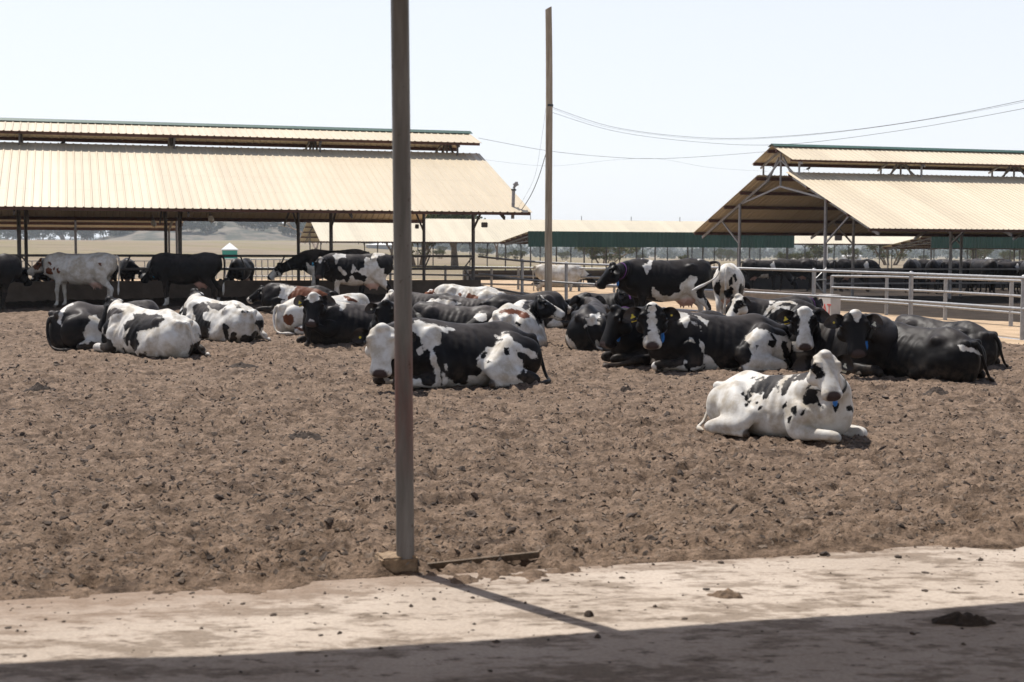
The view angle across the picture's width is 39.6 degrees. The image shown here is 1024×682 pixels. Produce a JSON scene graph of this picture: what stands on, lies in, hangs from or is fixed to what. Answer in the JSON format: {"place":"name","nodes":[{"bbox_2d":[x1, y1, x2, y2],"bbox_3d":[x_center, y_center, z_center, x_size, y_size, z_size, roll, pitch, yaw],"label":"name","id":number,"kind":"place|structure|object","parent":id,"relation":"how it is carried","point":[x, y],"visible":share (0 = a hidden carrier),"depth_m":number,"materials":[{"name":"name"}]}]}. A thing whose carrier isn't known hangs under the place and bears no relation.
{"place":"outdoors","nodes":[
{"label":"outdoors","id":0,"kind":"place"},
{"bbox_2d":[96,221,300,240],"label":"hill","id":1,"kind":"structure","parent":0,"point":[230,231],"depth_m":878.58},
{"bbox_2d":[97,230,124,238],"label":"tree","id":2,"kind":"object","parent":1,"relation":"on","point":[113,233],"visible":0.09,"depth_m":894.32,"materials":[{"name":"grey plant"}]},
{"bbox_2d":[183,221,195,231],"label":"tree","id":3,"kind":"object","parent":1,"relation":"on","point":[191,225],"visible":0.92,"depth_m":873.43,"materials":[{"name":"grey plant"}]},
{"bbox_2d":[195,221,225,233],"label":"tree","id":4,"kind":"object","parent":1,"relation":"on","point":[204,226],"visible":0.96,"depth_m":874.41,"materials":[{"name":"grey plant"}]},
{"bbox_2d":[244,222,277,230],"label":"tree","id":5,"kind":"object","parent":1,"relation":"on","point":[263,226],"visible":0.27,"depth_m":902.45,"materials":[{"name":"grey plant"}]},
{"bbox_2d":[277,222,305,235],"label":"tree","id":6,"kind":"object","parent":1,"relation":"on","point":[283,228],"visible":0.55,"depth_m":898.26,"materials":[{"name":"grey plant"}]},
{"bbox_2d":[0,293,1023,600],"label":"yard ground","id":7,"kind":"structure","parent":0,"point":[30,315],"depth_m":9.61,"materials":[{"name":"soil"}]},
{"bbox_2d":[0,253,32,310],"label":"dairy cow","id":8,"kind":"object","parent":7,"relation":"on","point":[11,270],"visible":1,"depth_m":33.41},
{"bbox_2d":[23,382,52,391],"bbox_3d":[-4.874,0.490,14.629,0.368,0.141,0.253,0,4,0],"label":"manure pile","id":9,"kind":"object","parent":7,"relation":"on","point":[37,386],"visible":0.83,"depth_m":14.58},
{"bbox_2d":[27,252,119,307],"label":"dairy cow","id":10,"kind":"object","parent":7,"relation":"on","point":[96,270],"visible":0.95,"depth_m":35.34},
{"bbox_2d":[46,300,158,351],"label":"dairy cow","id":11,"kind":"object","parent":7,"relation":"on","point":[74,325],"visible":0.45,"depth_m":20.75},
{"bbox_2d":[93,296,209,357],"bbox_3d":[-5.225,-0.201,20.190,2.334,0.834,0.911,3,5,37],"label":"dairy cow","id":12,"kind":"object","parent":7,"relation":"on","point":[126,328],"visible":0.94,"depth_m":19.67},
{"bbox_2d":[140,252,224,307],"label":"dairy cow","id":13,"kind":"object","parent":7,"relation":"on","point":[201,270],"visible":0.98,"depth_m":35.44},
{"bbox_2d":[179,288,270,342],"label":"dairy cow","id":14,"kind":"object","parent":7,"relation":"on","point":[229,321],"visible":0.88,"depth_m":23.02},
{"bbox_2d":[229,362,258,367],"bbox_3d":[-3.381,0.312,17.938,0.430,0.086,0.270,0,4,0],"label":"manure pile","id":15,"kind":"object","parent":7,"relation":"on","point":[243,365],"visible":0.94,"depth_m":17.87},
{"bbox_2d":[247,283,338,312],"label":"dairy cow","id":16,"kind":"object","parent":7,"relation":"on","point":[270,296],"visible":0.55,"depth_m":33.19},
{"bbox_2d":[283,430,322,439],"bbox_3d":[-1.615,0.741,11.090,0.382,0.087,0.228,0,4,0],"label":"manure pile","id":17,"kind":"object","parent":7,"relation":"on","point":[305,435],"visible":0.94,"depth_m":11.04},
{"bbox_2d":[267,249,369,293],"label":"dairy cow","id":18,"kind":"object","parent":7,"relation":"on","point":[300,260],"visible":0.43,"depth_m":37.95},
{"bbox_2d":[273,293,369,334],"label":"dairy cow","id":19,"kind":"object","parent":7,"relation":"on","point":[288,318],"visible":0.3,"depth_m":25.03},
{"bbox_2d":[293,292,379,345],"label":"dairy cow","id":20,"kind":"object","parent":7,"relation":"on","point":[328,320],"visible":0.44,"depth_m":21.87},
{"bbox_2d":[309,253,393,295],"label":"dairy cow","id":21,"kind":"object","parent":7,"relation":"on","point":[370,271],"visible":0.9,"depth_m":35.15},
{"bbox_2d":[365,299,423,329],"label":"dairy cow","id":22,"kind":"object","parent":7,"relation":"on","point":[383,311],"visible":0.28,"depth_m":20.78},
{"bbox_2d":[374,0,418,572],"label":"support post","id":23,"kind":"object","parent":7,"relation":"on","point":[403,557],"visible":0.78,"depth_m":6.54,"materials":[{"name":"metal"}]},
{"bbox_2d":[383,289,450,306],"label":"dairy cow","id":24,"kind":"object","parent":7,"relation":"on","point":[416,297],"visible":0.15,"depth_m":29.37},
{"bbox_2d":[350,318,550,388],"bbox_3d":[-0.666,0.134,15.515,2.396,0.788,0.956,-2,4,-29],"label":"dairy cow","id":25,"kind":"object","parent":7,"relation":"on","point":[494,354],"visible":0.89,"depth_m":15.31},
{"bbox_2d":[412,301,497,323],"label":"dairy cow","id":26,"kind":"object","parent":7,"relation":"on","point":[454,313],"visible":0.27,"depth_m":22.20},
{"bbox_2d":[427,295,488,306],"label":"dairy cow","id":27,"kind":"object","parent":7,"relation":"on","point":[455,300],"visible":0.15,"depth_m":27.28},
{"bbox_2d":[424,284,505,298],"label":"dairy cow","id":28,"kind":"object","parent":7,"relation":"on","point":[483,292],"visible":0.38,"depth_m":34.14},
{"bbox_2d":[427,551,539,568],"bbox_3d":[-0.145,1.061,6.871,0.582,0.054,0.025,-1,4,-18],"label":"edging board","id":29,"kind":"object","parent":7,"relation":"on","point":[505,557],"visible":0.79,"depth_m":6.88,"materials":[{"name":"wood"}]},
{"bbox_2d":[477,436,504,442],"bbox_3d":[-0.169,0.766,10.938,0.278,0.065,0.160,-1,4,-22],"label":"manure pile","id":30,"kind":"object","parent":7,"relation":"on","point":[484,439],"visible":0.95,"depth_m":10.92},
{"bbox_2d":[0,320,1023,593],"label":"dirt clods","id":31,"kind":"object","parent":7,"relation":"on","point":[352,512],"visible":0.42,"depth_m":8.98,"materials":[{"name":"soil"}]},
{"bbox_2d":[0,323,1023,590],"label":"manure crumbs","id":32,"kind":"object","parent":7,"relation":"on","point":[510,529],"visible":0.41,"depth_m":8.81,"materials":[{"name":"soil"}]},
{"bbox_2d":[478,291,572,327],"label":"dairy cow","id":33,"kind":"object","parent":7,"relation":"on","point":[556,298],"visible":0.48,"depth_m":27.12},
{"bbox_2d":[489,295,564,346],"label":"dairy cow","id":34,"kind":"object","parent":7,"relation":"on","point":[526,316],"visible":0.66,"depth_m":21.57},
{"bbox_2d":[565,292,609,350],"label":"dairy cow","id":35,"kind":"object","parent":7,"relation":"on","point":[586,327],"visible":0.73,"depth_m":21.02},
{"bbox_2d":[565,288,651,320],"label":"dairy cow","id":36,"kind":"object","parent":7,"relation":"on","point":[620,298],"visible":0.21,"depth_m":27.92},
{"bbox_2d":[595,258,720,311],"bbox_3d":[2.600,-0.816,25.812,2.508,1.380,0.906,-1,4,-24],"label":"dairy cow","id":37,"kind":"object","parent":7,"relation":"on","point":[680,282],"visible":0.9,"depth_m":25.72},
{"bbox_2d":[600,305,725,364],"bbox_3d":[2.139,-0.072,18.534,2.165,0.834,1.188,0,4,-10],"label":"dairy cow","id":38,"kind":"object","parent":7,"relation":"on","point":[622,338],"visible":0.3,"depth_m":18.29},
{"bbox_2d":[602,302,792,371],"bbox_3d":[2.414,-0.049,17.647,2.432,0.902,0.991,-1,4,-12],"label":"dairy cow","id":39,"kind":"object","parent":7,"relation":"on","point":[674,339],"visible":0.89,"depth_m":17.42},
{"bbox_2d":[712,263,750,314],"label":"dairy cow","id":40,"kind":"object","parent":7,"relation":"on","point":[728,281],"visible":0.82,"depth_m":27.14},
{"bbox_2d":[725,293,824,324],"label":"dairy cow","id":41,"kind":"object","parent":7,"relation":"on","point":[738,304],"visible":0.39,"depth_m":24.67},
{"bbox_2d":[696,349,867,442],"bbox_3d":[2.128,0.408,11.383,0.782,0.763,1.542,-3,5,-44],"label":"dairy cow","id":42,"kind":"object","parent":7,"relation":"on","point":[815,403],"visible":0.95,"depth_m":11.18},
{"bbox_2d":[766,295,822,308],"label":"dairy cow","id":43,"kind":"object","parent":7,"relation":"on","point":[815,301],"visible":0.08,"depth_m":27.26},
{"bbox_2d":[776,306,829,368],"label":"dairy cow","id":44,"kind":"object","parent":7,"relation":"on","point":[803,327],"visible":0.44,"depth_m":17.23},
{"bbox_2d":[787,309,897,376],"bbox_3d":[4.013,-0.002,17.390,1.162,0.849,2.099,-1,4,-15],"label":"dairy cow","id":45,"kind":"object","parent":7,"relation":"on","point":[865,341],"visible":0.71,"depth_m":16.60},
{"bbox_2d":[922,386,948,395],"bbox_3d":[4.383,0.525,14.639,0.348,0.123,0.293,0,4,0],"label":"manure pile","id":46,"kind":"object","parent":7,"relation":"on","point":[939,390],"visible":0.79,"depth_m":14.60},
{"bbox_2d":[883,321,994,381],"bbox_3d":[4.877,0.103,16.882,1.173,0.703,1.987,-3,5,-38],"label":"dairy cow","id":47,"kind":"object","parent":7,"relation":"on","point":[951,354],"visible":0.66,"depth_m":16.17},
{"bbox_2d":[895,314,1008,366],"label":"dairy cow","id":48,"kind":"object","parent":7,"relation":"on","point":[991,344],"visible":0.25,"depth_m":18.15},
{"bbox_2d":[0,545,1023,681],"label":"concrete apron","id":49,"kind":"object","parent":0,"point":[827,626],"visible":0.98,"depth_m":5.64,"materials":[{"name":"concrete"}]},
{"bbox_2d":[2,543,1023,674],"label":"concrete crumbs","id":50,"kind":"object","parent":49,"relation":"on","point":[823,553],"visible":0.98,"depth_m":6.11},
{"bbox_2d":[706,588,742,598],"bbox_3d":[0.919,1.101,6.167,0.169,0.055,0.112,0,4,0],"label":"manure pile","id":51,"kind":"object","parent":49,"relation":"on","point":[727,593],"visible":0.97,"depth_m":6.14,"materials":[{"name":"soil"}]},
{"bbox_2d":[931,611,996,626],"bbox_3d":[1.826,1.125,5.746,0.279,0.065,0.121,0,4,0],"label":"manure pile","id":52,"kind":"object","parent":49,"relation":"on","point":[960,619],"visible":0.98,"depth_m":5.72,"materials":[{"name":"soil"}]},
{"bbox_2d":[0,240,1023,344],"bbox_3d":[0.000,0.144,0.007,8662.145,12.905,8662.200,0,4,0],"label":"ground","id":53,"kind":"structure","parent":0,"point":[998,323],"depth_m":154.56,"materials":[{"name":"soil"}]},
{"bbox_2d":[0,230,23,239],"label":"tree","id":54,"kind":"object","parent":53,"relation":"on","point":[8,234],"visible":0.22,"depth_m":923.88,"materials":[{"name":"grey plant"}]},
{"bbox_2d":[28,230,51,239],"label":"tree","id":55,"kind":"object","parent":53,"relation":"on","point":[38,234],"visible":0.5,"depth_m":913.36,"materials":[{"name":"grey plant"}]},
{"bbox_2d":[30,260,54,280],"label":"dairy cow","id":56,"kind":"object","parent":53,"relation":"on","point":[39,276],"visible":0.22,"depth_m":45.68},
{"bbox_2d":[49,230,78,239],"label":"tree","id":57,"kind":"object","parent":53,"relation":"on","point":[60,233],"visible":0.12,"depth_m":873.90,"materials":[{"name":"grey plant"}]},
{"bbox_2d":[65,230,99,239],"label":"tree","id":58,"kind":"object","parent":53,"relation":"on","point":[86,233],"visible":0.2,"depth_m":901.16,"materials":[{"name":"grey plant"}]},
{"bbox_2d":[0,220,182,253],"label":"cattle shelter","id":59,"kind":"object","parent":53,"relation":"on","point":[76,225],"visible":0.32,"depth_m":66.72,"materials":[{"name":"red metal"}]},
{"bbox_2d":[120,257,145,280],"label":"dairy cow","id":60,"kind":"object","parent":53,"relation":"on","point":[127,275],"visible":0.65,"depth_m":48.68},
{"bbox_2d":[221,243,237,258],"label":"hut","id":61,"kind":"object","parent":53,"relation":"on","point":[229,249],"visible":0.94,"depth_m":166.86,"materials":[{"name":"teal"}]},
{"bbox_2d":[218,258,254,280],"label":"dairy cow","id":62,"kind":"object","parent":53,"relation":"on","point":[241,275],"visible":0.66,"depth_m":48.35},
{"bbox_2d":[5,280,480,301],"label":"feed wall","id":63,"kind":"structure","parent":53,"relation":"on","point":[37,291],"depth_m":38.30,"materials":[{"name":"concrete"}]},
{"bbox_2d":[11,254,473,279],"bbox_3d":[-16.373,-1.852,36.163,32.000,0.727,0.077,-1,4,-17],"label":"feed rail","id":64,"kind":"object","parent":63,"relation":"on","point":[22,256],"visible":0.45,"depth_m":38.98,"materials":[{"name":"metal"}]},
{"bbox_2d":[0,118,531,279],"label":"cattle barn","id":65,"kind":"structure","parent":53,"relation":"on","point":[170,181],"depth_m":39.12,"materials":[{"name":"beige metal"}]},
{"bbox_2d":[511,182,518,218],"bbox_3d":[0.079,-3.793,38.337,0.210,0.997,0.160,0,4,0],"label":"floodlight mast","id":66,"kind":"object","parent":65,"relation":"attached to","point":[515,184],"visible":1,"depth_m":38.29,"materials":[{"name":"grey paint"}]},
{"bbox_2d":[480,138,757,158],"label":"power cable","id":67,"kind":"object","parent":65,"relation":"attached to","point":[617,157],"visible":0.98,"depth_m":47.33,"materials":[{"name":"black plastic"}]},
{"bbox_2d":[225,259,322,280],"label":"panel fence","id":68,"kind":"object","parent":53,"relation":"on","point":[286,276],"visible":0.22,"depth_m":55.89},
{"bbox_2d":[366,243,391,248],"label":"farm building","id":69,"kind":"structure","parent":53,"relation":"on","point":[382,246],"depth_m":512.81,"materials":[{"name":"white paint"}]},
{"bbox_2d":[412,243,438,264],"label":"olive bush","id":70,"kind":"object","parent":53,"relation":"on","point":[427,250],"visible":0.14,"depth_m":149.28,"materials":[{"name":"green plant"}]},
{"bbox_2d":[426,214,485,265],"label":"acacia tree","id":71,"kind":"object","parent":53,"relation":"on","point":[454,261],"visible":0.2,"depth_m":146.39,"materials":[{"name":"green plant"}]},
{"bbox_2d":[475,247,492,255],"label":"olive bush","id":72,"kind":"object","parent":53,"relation":"on","point":[480,250],"visible":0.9,"depth_m":343.57,"materials":[{"name":"green plant"}]},
{"bbox_2d":[388,265,617,292],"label":"pipe fence","id":73,"kind":"object","parent":53,"relation":"on","point":[491,283],"visible":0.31,"depth_m":45.36,"materials":[{"name":"metal"}]},
{"bbox_2d":[0,233,1023,259],"bbox_3d":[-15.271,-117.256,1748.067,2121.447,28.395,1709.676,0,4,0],"label":"woodland","id":74,"kind":"object","parent":53,"relation":"on","point":[673,252],"visible":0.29,"depth_m":1048.63,"materials":[{"name":"green plant"}]},
{"bbox_2d":[508,249,526,258],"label":"olive bush","id":75,"kind":"object","parent":53,"relation":"on","point":[514,252],"visible":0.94,"depth_m":237.28,"materials":[{"name":"green plant"}]},
{"bbox_2d":[544,6,552,290],"bbox_3d":[0.973,-4.700,37.578,0.223,8.169,0.201,0,4,0],"label":"wooden pole","id":76,"kind":"object","parent":53,"relation":"on","point":[548,171],"visible":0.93,"depth_m":37.49,"materials":[{"name":"brown wood"}]},
{"bbox_2d":[554,100,1023,139],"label":"power cable","id":77,"kind":"object","parent":76,"relation":"attached to","point":[796,135],"visible":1,"depth_m":30.73,"materials":[{"name":"black plastic"}]},
{"bbox_2d":[555,108,1023,144],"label":"power cable","id":78,"kind":"object","parent":76,"relation":"attached to","point":[809,142],"visible":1,"depth_m":29.48,"materials":[{"name":"black plastic"}]},
{"bbox_2d":[532,264,595,290],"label":"dairy cow","id":79,"kind":"object","parent":53,"relation":"on","point":[575,273],"visible":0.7,"depth_m":43.07},
{"bbox_2d":[574,247,639,263],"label":"olive bush","id":80,"kind":"object","parent":53,"relation":"on","point":[627,250],"visible":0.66,"depth_m":178.28,"materials":[{"name":"green plant"}]},
{"bbox_2d":[500,231,793,269],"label":"cattle shelter","id":81,"kind":"object","parent":53,"relation":"on","point":[583,239],"visible":0.81,"depth_m":89.25,"materials":[{"name":"metal"}]},
{"bbox_2d":[300,215,1010,267],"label":"cattle barn","id":82,"kind":"structure","parent":53,"relation":"on","point":[495,231],"depth_m":134.13,"materials":[{"name":"beige metal"}]},
{"bbox_2d":[712,248,734,260],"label":"olive bush","id":83,"kind":"object","parent":53,"relation":"on","point":[718,253],"visible":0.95,"depth_m":420.67,"materials":[{"name":"green plant"}]},
{"bbox_2d":[463,270,1018,288],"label":"feed wall","id":84,"kind":"structure","parent":53,"relation":"on","point":[761,283],"depth_m":66.09,"materials":[{"name":"concrete"}]},
{"bbox_2d":[478,256,1023,339],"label":"pipe fence","id":85,"kind":"object","parent":53,"relation":"on","point":[910,301],"visible":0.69,"depth_m":30.15,"materials":[{"name":"metal"}]},
{"bbox_2d":[741,259,797,289],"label":"dairy cow","id":86,"kind":"object","parent":53,"relation":"on","point":[755,274],"visible":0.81,"depth_m":61.96},
{"bbox_2d":[743,288,821,299],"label":"pen wall","id":87,"kind":"structure","parent":53,"relation":"on","point":[762,296],"depth_m":35.13,"materials":[{"name":"concrete"}]},
{"bbox_2d":[774,251,792,258],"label":"olive bush","id":88,"kind":"object","parent":53,"relation":"on","point":[781,255],"visible":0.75,"depth_m":193.63,"materials":[{"name":"green plant"}]},
{"bbox_2d":[765,258,816,290],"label":"dairy cow","id":89,"kind":"object","parent":53,"relation":"on","point":[804,263],"visible":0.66,"depth_m":62.86},
{"bbox_2d":[791,251,813,259],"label":"olive bush","id":90,"kind":"object","parent":53,"relation":"on","point":[796,256],"visible":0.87,"depth_m":190.34,"materials":[{"name":"green plant"}]},
{"bbox_2d":[805,245,832,259],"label":"olive bush","id":91,"kind":"object","parent":53,"relation":"on","point":[814,250],"visible":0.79,"depth_m":257.72,"materials":[{"name":"green plant"}]},
{"bbox_2d":[795,260,843,289],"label":"dairy cow","id":92,"kind":"object","parent":53,"relation":"on","point":[819,265],"visible":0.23,"depth_m":64.34},
{"bbox_2d":[819,294,840,314],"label":"wall pillar","id":93,"kind":"structure","parent":53,"relation":"on","point":[830,306],"depth_m":31.74,"materials":[{"name":"concrete"}]},
{"bbox_2d":[819,260,869,289],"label":"dairy cow","id":94,"kind":"object","parent":53,"relation":"on","point":[845,281],"visible":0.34,"depth_m":64.55},
{"bbox_2d":[839,247,862,259],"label":"olive bush","id":95,"kind":"object","parent":53,"relation":"on","point":[844,252],"visible":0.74,"depth_m":256.35,"materials":[{"name":"green plant"}]},
{"bbox_2d":[693,143,1023,298],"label":"cattle barn","id":96,"kind":"structure","parent":53,"relation":"on","point":[831,205],"depth_m":47.34,"materials":[{"name":"beige metal"}]},
{"bbox_2d":[816,268,1023,293],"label":"pen rail","id":97,"kind":"object","parent":96,"relation":"attached to","point":[920,269],"visible":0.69,"depth_m":45.54,"materials":[{"name":"metal"}]},
{"bbox_2d":[832,259,891,291],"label":"dairy cow","id":98,"kind":"object","parent":53,"relation":"on","point":[846,263],"visible":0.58,"depth_m":62.18},
{"bbox_2d":[861,245,911,264],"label":"olive bush","id":99,"kind":"object","parent":53,"relation":"on","point":[883,255],"visible":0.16,"depth_m":189.28,"materials":[{"name":"green plant"}]},
{"bbox_2d":[903,259,925,292],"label":"dairy cow","id":100,"kind":"object","parent":53,"relation":"on","point":[911,263],"visible":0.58,"depth_m":61.03},
{"bbox_2d":[830,275,1020,325],"bbox_3d":[9.456,-0.784,30.857,0.507,1.213,10.019,-1,4,-15],"label":"pipe fence","id":101,"kind":"object","parent":53,"relation":"on","point":[1011,295],"visible":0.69,"depth_m":31.31,"materials":[{"name":"metal"}]},
{"bbox_2d":[918,259,948,288],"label":"dairy cow","id":102,"kind":"object","parent":53,"relation":"on","point":[923,262],"visible":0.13,"depth_m":66.15},
{"bbox_2d":[925,259,943,293],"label":"dairy cow","id":103,"kind":"object","parent":53,"relation":"on","point":[933,263],"visible":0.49,"depth_m":59.39},
{"bbox_2d":[924,259,970,291],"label":"dairy cow","id":104,"kind":"object","parent":53,"relation":"on","point":[944,260],"visible":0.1,"depth_m":63.12},
{"bbox_2d":[883,237,1023,267],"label":"cattle shelter","id":105,"kind":"object","parent":53,"relation":"on","point":[970,243],"visible":0.73,"depth_m":96.74,"materials":[{"name":"metal"}]},
{"bbox_2d":[941,260,992,293],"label":"dairy cow","id":106,"kind":"object","parent":53,"relation":"on","point":[955,264],"visible":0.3,"depth_m":59.82},
{"bbox_2d":[963,249,993,258],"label":"olive bush","id":107,"kind":"object","parent":53,"relation":"on","point":[987,252],"visible":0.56,"depth_m":257.64,"materials":[{"name":"green plant"}]},
{"bbox_2d":[952,258,1010,289],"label":"dairy cow","id":108,"kind":"object","parent":53,"relation":"on","point":[998,260],"visible":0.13,"depth_m":65.34},
{"bbox_2d":[967,259,997,292],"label":"dairy cow","id":109,"kind":"object","parent":53,"relation":"on","point":[986,263],"visible":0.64,"depth_m":58.71},
{"bbox_2d":[984,261,1021,293],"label":"dairy cow","id":110,"kind":"object","parent":53,"relation":"on","point":[1016,264],"visible":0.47,"depth_m":59.13},
{"bbox_2d":[999,250,1017,260],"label":"olive bush","id":111,"kind":"object","parent":53,"relation":"on","point":[1007,252],"visible":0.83,"depth_m":300.82,"materials":[{"name":"green plant"}]},
{"bbox_2d":[0,0,1023,239],"label":"sky","id":112,"kind":"structure","parent":0,"point":[748,70],"materials":[{"name":"white"}]},
{"bbox_2d":[481,243,1012,254],"bbox_3d":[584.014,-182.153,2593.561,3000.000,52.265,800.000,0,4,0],"label":"hills","id":113,"kind":"structure","parent":0,"point":[795,246],"depth_m":2264.69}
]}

